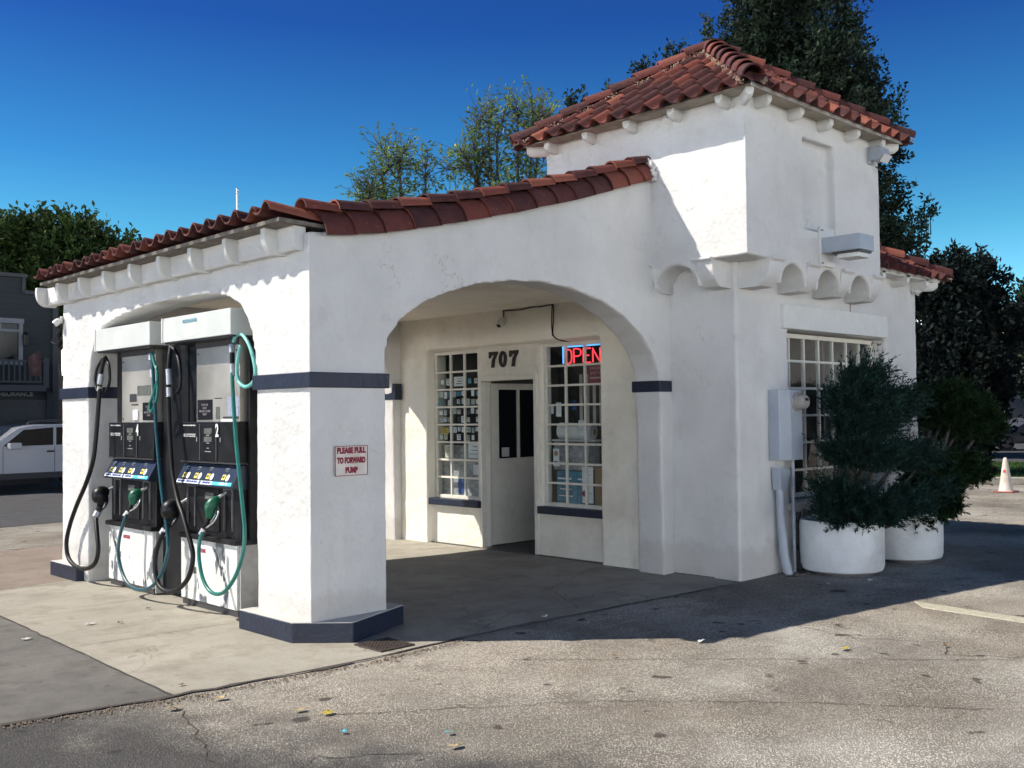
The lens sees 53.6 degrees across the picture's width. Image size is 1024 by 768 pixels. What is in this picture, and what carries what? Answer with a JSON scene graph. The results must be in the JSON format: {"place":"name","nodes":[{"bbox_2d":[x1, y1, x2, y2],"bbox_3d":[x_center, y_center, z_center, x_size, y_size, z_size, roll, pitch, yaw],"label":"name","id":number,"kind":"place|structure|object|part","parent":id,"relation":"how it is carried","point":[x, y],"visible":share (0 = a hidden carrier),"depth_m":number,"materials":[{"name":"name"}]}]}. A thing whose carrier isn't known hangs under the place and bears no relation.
{"place":"outdoors","nodes":[
{"label":"outdoors","id":0,"kind":"place"},
{"bbox_2d":[0,272,57,485],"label":"office building","id":1,"kind":"structure","parent":0,"point":[28,328],"depth_m":26.88,"materials":[{"name":"grey"}]},
{"bbox_2d":[0,318,23,364],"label":"window","id":2,"kind":"structure","parent":1,"relation":"in","point":[11,329],"depth_m":26.74,"materials":[{"name":"white glass"}]},
{"bbox_2d":[28,350,40,375],"bbox_3d":[-12.325,-0.543,26.158,0.317,0.682,0.015,1,-2,-44],"label":"banner","id":3,"kind":"object","parent":1,"relation":"attached to","point":[34,361],"visible":1,"depth_m":26.16,"materials":[{"name":"red fabric"}]},
{"bbox_2d":[0,479,62,527],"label":"road","id":4,"kind":"structure","parent":0,"point":[28,504],"depth_m":20.40,"materials":[{"name":"grey asphalt"}]},
{"bbox_2d":[0,419,62,482],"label":"parked car","id":5,"kind":"object","parent":4,"relation":"on","point":[29,451],"visible":0.25,"depth_m":23.94,"materials":[{"name":"grey paint"}]},
{"bbox_3d":[-11.379,1.242,23.851,1.130,0.430,0.010,1,-2,-44],"label":"side window","id":6,"kind":"part","parent":5,"relation":"part of","materials":[{"name":"black glass"}]},
{"bbox_3d":[-10.602,1.251,24.608,0.900,0.420,0.010,1,-2,-44],"label":"side window","id":7,"kind":"part","parent":5,"relation":"part of","materials":[{"name":"black glass"}]},
{"bbox_2d":[0,200,141,423],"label":"tree","id":8,"kind":"object","parent":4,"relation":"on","point":[30,245],"visible":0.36,"depth_m":42.92,"materials":[{"name":"green plant"}]},
{"bbox_2d":[0,545,68,589],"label":"sidewalk","id":9,"kind":"structure","parent":0,"point":[24,567],"depth_m":11.75,"materials":[{"name":"brown concrete"}]},
{"bbox_2d":[0,484,1023,767],"bbox_3d":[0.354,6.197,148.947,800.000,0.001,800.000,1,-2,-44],"label":"ground","id":10,"kind":"structure","parent":0,"point":[518,674],"depth_m":6.14,"materials":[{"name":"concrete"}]},
{"bbox_2d":[0,616,169,722],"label":"apron slab","id":11,"kind":"structure","parent":10,"relation":"on","point":[41,676],"depth_m":6.58,"materials":[{"name":"grey concrete"}]},
{"bbox_2d":[322,709,333,713],"bbox_3d":[-1.044,1.869,5.784,0.081,0.014,0.052,1,-2,-44],"label":"fallen leaf","id":12,"kind":"object","parent":10,"relation":"on","point":[327,711],"visible":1,"depth_m":5.78,"materials":[{"name":"yellow plant"}]},
{"bbox_2d":[0,539,734,694],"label":"island slab","id":13,"kind":"structure","parent":10,"relation":"on","point":[446,600],"depth_m":8.87,"materials":[{"name":"concrete"}]},
{"bbox_2d":[64,321,188,594],"bbox_3d":[-3.768,0.736,10.151,0.537,2.620,2.370,1,-2,-44],"label":"fuel pump","id":14,"kind":"object","parent":13,"relation":"on","point":[138,473],"visible":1,"depth_m":9.96,"materials":[{"name":"grey metal"}]},
{"bbox_2d":[122,481,139,519],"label":"holder","id":15,"kind":"structure","parent":14,"relation":"in","point":[135,514],"depth_m":10.21,"materials":[{"name":"black plastic"}]},
{"bbox_2d":[153,308,258,617],"bbox_3d":[-2.571,0.685,8.912,0.552,2.620,1.686,1,-2,-44],"label":"fuel pump","id":16,"kind":"object","parent":13,"relation":"on","point":[217,478],"visible":0.98,"depth_m":8.84,"materials":[{"name":"grey metal"}]},
{"bbox_2d":[197,488,219,531],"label":"holder","id":17,"kind":"structure","parent":16,"relation":"in","point":[201,500],"depth_m":9.08,"materials":[{"name":"black plastic"}]},
{"bbox_2d":[0,544,729,725],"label":"slab crack","id":18,"kind":"object","parent":13,"relation":"on","point":[158,698],"visible":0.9,"depth_m":6.74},
{"bbox_2d":[354,637,414,651],"bbox_3d":[-0.944,1.928,7.500,0.310,0.012,0.330,1,-2,-44],"label":"drain grate","id":19,"kind":"object","parent":13,"relation":"on","point":[385,644],"visible":1,"depth_m":7.48,"materials":[{"name":"metal"}]},
{"bbox_2d":[1,569,831,729],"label":"gravel","id":20,"kind":"structure","parent":10,"relation":"on","point":[167,701],"depth_m":6.20,"materials":[{"name":"grey gravel"}]},
{"bbox_2d":[448,741,462,745],"bbox_3d":[-0.291,1.838,5.171,0.085,0.017,0.040,1,-2,-44],"label":"fallen leaf","id":21,"kind":"object","parent":10,"relation":"on","point":[459,743],"visible":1,"depth_m":5.17,"materials":[{"name":"beige plant"}]},
{"bbox_2d":[33,38,953,642],"bbox_3d":[-0.213,-0.908,12.614,9.439,6.097,8.280,1,-2,-44],"label":"gas station","id":22,"kind":"object","parent":10,"relation":"on","point":[653,232],"visible":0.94,"depth_m":10.47,"materials":[{"name":"white paint"}]},
{"bbox_2d":[51,316,62,388],"bbox_3d":[-5.069,-0.321,11.289,0.112,0.840,0.382,0,-2,-26],"label":"security camera","id":23,"kind":"object","parent":22,"relation":"on","point":[57,322],"visible":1,"depth_m":11.21,"materials":[{"name":"white paint"}]},
{"bbox_2d":[236,188,238,209],"bbox_3d":[-8.086,-1.551,29.873,0.090,8.489,0.090,1,-2,-44],"label":"flagpole","id":24,"kind":"object","parent":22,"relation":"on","point":[237,190],"visible":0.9,"depth_m":29.96,"materials":[{"name":"white metal"}]},
{"bbox_2d":[334,445,367,476],"bbox_3d":[-1.249,0.596,7.879,0.306,0.232,0.012,1,-2,-44],"label":"pump sign","id":25,"kind":"object","parent":22,"relation":"attached to","point":[351,460],"visible":1,"depth_m":7.87,"materials":[{"name":"silver metal"}]},
{"bbox_2d":[440,427,448,433],"bbox_3d":[-0.907,0.628,13.621,0.004,0.088,0.165,1,-2,-44],"label":"taped card","id":26,"kind":"object","parent":22,"relation":"attached to","point":[445,430],"visible":1,"depth_m":13.61,"materials":[{"name":"yellow paper"}]},
{"bbox_2d":[445,445,453,457],"bbox_3d":[-0.838,0.899,13.548,0.004,0.170,0.170,1,-2,-44],"label":"notice","id":27,"kind":"object","parent":22,"relation":"attached to","point":[447,451],"visible":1,"depth_m":13.57,"materials":[{"name":"beige paper"}]},
{"bbox_2d":[434,350,478,499],"bbox_3d":[-0.709,0.537,13.404,0.050,1.952,0.912,1,-2,-44],"label":"window","id":28,"kind":"structure","parent":22,"relation":"in","point":[436,356],"depth_m":13.49,"materials":[{"name":"beige paint"}]},
{"bbox_2d":[454,377,462,386],"bbox_3d":[-0.706,-0.033,13.430,0.004,0.128,0.192,1,-2,-44],"label":"taped card","id":29,"kind":"object","parent":22,"relation":"attached to","point":[458,381],"visible":1,"depth_m":13.43,"materials":[{"name":"white paper"}]},
{"bbox_2d":[443,445,478,495],"bbox_3d":[-0.580,1.155,13.503,0.182,0.680,0.830,1,-2,-44],"label":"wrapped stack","id":30,"kind":"object","parent":22,"relation":"in","point":[472,484],"visible":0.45,"depth_m":13.48,"materials":[{"name":"plastic"}]},
{"bbox_2d":[468,443,477,457],"bbox_3d":[-0.489,0.869,13.191,0.004,0.190,0.240,1,-2,-44],"label":"notice","id":31,"kind":"object","parent":22,"relation":"attached to","point":[472,450],"visible":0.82,"depth_m":13.21,"materials":[{"name":"white paper"}]},
{"bbox_2d":[496,317,506,327],"bbox_3d":[-0.143,-0.759,12.512,0.100,0.145,0.132,-2,-2,32],"label":"security camera","id":32,"kind":"object","parent":22,"relation":"attached to","point":[501,322],"visible":1,"depth_m":12.49,"materials":[{"name":"white paint"}]},
{"bbox_2d":[489,350,518,367],"bbox_3d":[-0.106,-0.312,12.660,0.022,0.206,0.525,1,-2,-44],"label":"house number","id":33,"kind":"object","parent":22,"relation":"attached to","point":[503,353],"visible":1,"depth_m":12.65,"materials":[{"name":"black metal"}]},
{"bbox_2d":[502,447,508,456],"bbox_3d":[-0.085,0.893,13.310,0.130,0.120,0.004,1,-2,-44],"label":"notice","id":34,"kind":"object","parent":22,"relation":"attached to","point":[505,451],"visible":1,"depth_m":13.31,"materials":[{"name":"grey paper"}]},
{"bbox_2d":[477,343,539,375],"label":"header","id":35,"kind":"structure","parent":22,"relation":"in","point":[528,357],"depth_m":12.58,"materials":[{"name":"beige paint"}]},
{"bbox_2d":[491,383,534,544],"bbox_3d":[0.041,1.040,13.400,0.960,2.090,0.090,1,-2,-44],"label":"door","id":36,"kind":"structure","parent":22,"relation":"in","point":[512,418],"depth_m":13.39,"materials":[{"name":"beige paint"}]},
{"bbox_2d":[503,304,567,341],"bbox_3d":[0.250,-0.711,12.204,1.018,0.458,0.143,-2,-2,37],"label":"cable run","id":37,"kind":"object","parent":22,"relation":"attached to","point":[552,324],"visible":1,"depth_m":11.96,"materials":[{"name":"black rubber"}]},
{"bbox_2d":[550,406,553,413],"bbox_3d":[0.482,0.303,12.205,0.002,0.110,0.055,1,-2,-44],"label":"taped card","id":38,"kind":"object","parent":22,"relation":"attached to","point":[551,409],"visible":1,"depth_m":12.20,"materials":[{"name":"white paper"}]},
{"bbox_2d":[553,449,559,465],"bbox_3d":[0.529,0.881,12.143,0.007,0.210,0.100,1,-2,-44],"label":"payment sticker","id":39,"kind":"object","parent":22,"relation":"attached to","point":[555,455],"visible":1,"depth_m":12.14,"materials":[{"name":"white paper"}]},
{"bbox_2d":[556,402,560,416],"bbox_3d":[0.559,0.305,12.126,0.002,0.170,0.085,1,-2,-44],"label":"taped card","id":40,"kind":"object","parent":22,"relation":"attached to","point":[558,411],"visible":1,"depth_m":12.13,"materials":[{"name":"white paper"}]},
{"bbox_2d":[557,470,579,503],"bbox_3d":[0.723,1.239,12.150,0.202,0.400,0.320,1,-2,-44],"label":"water pack","id":41,"kind":"object","parent":22,"relation":"in","point":[561,490],"visible":0.62,"depth_m":12.09,"materials":[{"name":"blue plastic"}]},
{"bbox_2d":[554,442,599,470],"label":"wrapped goods","id":42,"kind":"object","parent":41,"relation":"on","point":[576,453],"visible":0.74,"depth_m":12.02},
{"bbox_2d":[543,339,601,509],"bbox_3d":[0.754,0.475,11.904,0.050,1.952,1.000,1,-2,-44],"label":"window","id":43,"kind":"structure","parent":22,"relation":"in","point":[546,366],"depth_m":12.00,"materials":[{"name":"beige paint"}]},
{"bbox_2d":[552,439,601,441],"bbox_3d":[0.819,0.674,12.127,0.290,0.023,0.680,1,-2,-44],"label":"shelf board","id":44,"kind":"object","parent":22,"relation":"attached to","point":[582,440],"visible":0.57,"depth_m":11.99,"materials":[{"name":"white paint"}]},
{"bbox_2d":[556,422,596,438],"bbox_3d":[0.787,0.569,12.172,0.477,0.220,0.200,-2,-2,33],"label":"paper roll","id":45,"kind":"object","parent":44,"relation":"on","point":[573,432],"visible":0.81,"depth_m":12.10,"materials":[{"name":"paper"}]},
{"bbox_2d":[578,420,583,436],"bbox_3d":[0.820,0.519,11.855,0.002,0.190,0.110,1,-2,-44],"label":"taped card","id":46,"kind":"object","parent":22,"relation":"attached to","point":[581,430],"visible":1,"depth_m":11.86,"materials":[{"name":"paper"}]},
{"bbox_2d":[562,344,600,363],"bbox_3d":[0.836,-0.351,11.899,0.028,0.219,0.683,1,-2,-44],"label":"neon sign","id":47,"kind":"object","parent":22,"relation":"attached to","point":[574,355],"visible":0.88,"depth_m":11.93,"materials":[{"name":"red glass"}]},
{"bbox_2d":[577,471,593,504],"bbox_3d":[0.873,1.232,11.975,0.192,0.400,0.100,1,-2,-44],"label":"water pack","id":48,"kind":"object","parent":22,"relation":"in","point":[579,476],"visible":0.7,"depth_m":11.92,"materials":[{"name":"blue plastic"}]},
{"bbox_2d":[582,467,593,503],"bbox_3d":[0.881,1.177,11.789,0.006,0.420,0.170,1,-2,-44],"label":"poster","id":49,"kind":"object","parent":22,"relation":"attached to","point":[590,488],"visible":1,"depth_m":11.77,"materials":[{"name":"white paper"}]},
{"bbox_2d":[579,374,600,425],"bbox_3d":[1.180,0.188,12.479,0.005,0.650,0.930,1,-2,-44],"label":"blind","id":50,"kind":"object","parent":22,"relation":"hanging from","point":[581,400],"visible":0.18,"depth_m":12.70,"materials":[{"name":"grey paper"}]},
{"bbox_2d":[588,365,600,382],"bbox_3d":[0.975,-0.118,11.704,0.007,0.210,0.260,1,-2,-44],"label":"notice","id":51,"kind":"object","parent":22,"relation":"attached to","point":[594,373],"visible":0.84,"depth_m":11.73,"materials":[{"name":"red paper"}]},
{"bbox_2d":[595,467,601,505],"bbox_3d":[1.135,1.193,11.757,0.240,0.460,0.260,1,-2,-44],"label":"cardboard box","id":52,"kind":"object","parent":22,"relation":"in","point":[598,489],"visible":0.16,"depth_m":11.72,"materials":[{"name":"brown cardboard"}]},
{"bbox_2d":[772,467,793,574],"bbox_3d":[2.848,1.434,10.602,0.208,1.129,0.150,1,-2,-44],"label":"downspout","id":53,"kind":"object","parent":22,"relation":"attached to","point":[780,478],"visible":1,"depth_m":10.56,"materials":[{"name":"grey metal"}]},
{"bbox_2d":[768,389,809,571],"bbox_3d":[2.933,1.023,10.621,0.394,1.930,0.290,1,-2,-44],"label":"meter box","id":54,"kind":"object","parent":22,"relation":"attached to","point":[786,407],"visible":1,"depth_m":10.59,"materials":[{"name":"grey metal"}]},
{"bbox_2d":[795,511,810,570],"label":"gas pipes","id":55,"kind":"object","parent":22,"relation":"attached to","point":[798,517],"visible":0.42,"depth_m":10.87,"materials":[{"name":"grey metal"}]},
{"bbox_2d":[787,333,874,497],"bbox_3d":[3.669,0.361,11.852,2.300,1.830,0.050,1,-2,-44],"label":"window","id":56,"kind":"structure","parent":22,"relation":"in","point":[803,388],"depth_m":11.71,"materials":[{"name":"beige paint"}]},
{"bbox_2d":[818,226,873,267],"bbox_3d":[3.528,-1.468,10.708,0.335,0.420,0.462,1,-2,-44],"label":"area light","id":57,"kind":"object","parent":22,"relation":"attached to","point":[849,247],"visible":1,"depth_m":10.63,"materials":[{"name":"white paint"}]},
{"bbox_2d":[867,146,891,173],"bbox_3d":[4.227,-2.571,11.608,0.284,0.296,0.220,1,-2,-44],"label":"flood light","id":58,"kind":"object","parent":22,"relation":"attached to","point":[878,154],"visible":1,"depth_m":11.53,"materials":[{"name":"grey metal"}]},
{"bbox_2d":[911,289,921,295],"bbox_3d":[5.213,-1.196,13.045,0.119,0.130,0.090,-2,-2,37],"label":"security camera","id":59,"kind":"object","parent":22,"relation":"attached to","point":[917,292],"visible":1,"depth_m":13.01,"materials":[{"name":"white paint"}]},
{"bbox_2d":[169,626,1012,767],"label":"ground crack","id":60,"kind":"object","parent":10,"relation":"on","point":[603,700],"visible":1,"depth_m":5.93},
{"bbox_2d":[799,515,884,576],"bbox_3d":[3.486,1.704,10.710,0.860,0.559,0.860,1,-2,-44],"label":"planter","id":61,"kind":"object","parent":10,"relation":"on","point":[846,552],"visible":0.79,"depth_m":10.35,"materials":[{"name":"white painted concrete"},{"name":"soil"}]},
{"bbox_2d":[793,342,966,535],"bbox_3d":[3.879,0.554,10.754,2.050,2.041,1.277,1,-2,-44],"label":"juniper","id":62,"kind":"object","parent":61,"relation":"in","point":[868,415],"visible":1,"depth_m":10.58,"materials":[{"name":"green plant"}]},
{"bbox_2d":[885,513,943,563],"bbox_3d":[4.477,1.724,11.584,0.840,0.549,0.840,1,-2,-44],"label":"planter","id":63,"kind":"object","parent":10,"relation":"on","point":[909,546],"visible":0.44,"depth_m":11.20,"materials":[{"name":"white concrete"}]},
{"bbox_2d":[888,371,1012,533],"bbox_3d":[4.982,0.805,11.750,1.843,1.937,1.138,1,-2,-44],"label":"juniper","id":64,"kind":"object","parent":63,"relation":"in","point":[961,411],"visible":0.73,"depth_m":11.76,"materials":[{"name":"green plant"}]},
{"bbox_2d":[909,238,1023,456],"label":"tree","id":65,"kind":"object","parent":10,"relation":"on","point":[969,324],"visible":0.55,"depth_m":36.08,"materials":[{"name":"green plant"}]},
{"bbox_2d":[915,601,1023,622],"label":"painted parking line","id":66,"kind":"structure","parent":10,"relation":"on","point":[969,612],"depth_m":8.45,"materials":[{"name":"paint"}]},
{"bbox_2d":[979,477,1023,484],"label":"kerb","id":67,"kind":"structure","parent":10,"relation":"on","point":[1017,480],"depth_m":22.75,"materials":[{"name":"concrete"}]},
{"bbox_2d":[993,457,1018,492],"bbox_3d":[10.091,1.856,20.719,0.380,0.708,0.380,1,-2,-44],"label":"traffic cone","id":68,"kind":"object","parent":10,"relation":"on","point":[1005,485],"visible":1,"depth_m":20.64,"materials":[{"name":"white plastic"}]},
{"bbox_2d":[0,0,1023,374],"label":"sky","id":69,"kind":"structure","parent":0,"point":[155,113],"materials":[{"name":"blue"}]},
{"bbox_2d":[936,442,1023,461],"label":"street","id":70,"kind":"structure","parent":0,"point":[1013,455],"depth_m":37.77,"materials":[{"name":"grey asphalt"}]},
{"bbox_2d":[994,418,1023,450],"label":"parked car","id":71,"kind":"object","parent":70,"relation":"on","point":[1018,438],"visible":0.29,"depth_m":40.94,"materials":[{"name":"black paint"}]},
{"bbox_2d":[988,460,1023,476],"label":"lawn","id":72,"kind":"structure","parent":0,"point":[1013,468],"depth_m":26.69,"materials":[{"name":"green plant"}]},
{"bbox_2d":[335,121,442,201],"bbox_3d":[-3.614,-2.610,30.099,2.938,10.518,3.330,1,-2,-44],"label":"tree","id":73,"kind":"object","parent":72,"relation":"on","point":[381,190],"visible":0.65,"depth_m":29.89,"materials":[{"name":"green plant"}]},
{"bbox_2d":[425,75,565,192],"bbox_3d":[-0.438,-3.348,29.687,4.395,11.894,2.765,-1,-2,-2],"label":"tree","id":74,"kind":"object","parent":72,"relation":"on","point":[482,161],"visible":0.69,"depth_m":29.73,"materials":[{"name":"green plant"}]},
{"bbox_2d":[562,0,940,256],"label":"tree","id":75,"kind":"object","parent":72,"relation":"on","point":[823,55],"visible":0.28,"depth_m":24.23,"materials":[{"name":"green plant"}]},
{"bbox_2d":[1004,363,1023,421],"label":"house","id":76,"kind":"structure","parent":0,"point":[1017,404],"depth_m":49.94,"materials":[{"name":"grey"}]},
{"bbox_2d":[1008,277,1023,401],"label":"tree","id":77,"kind":"object","parent":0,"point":[1020,292],"visible":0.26,"depth_m":43.72,"materials":[{"name":"green plant"}]}
]}

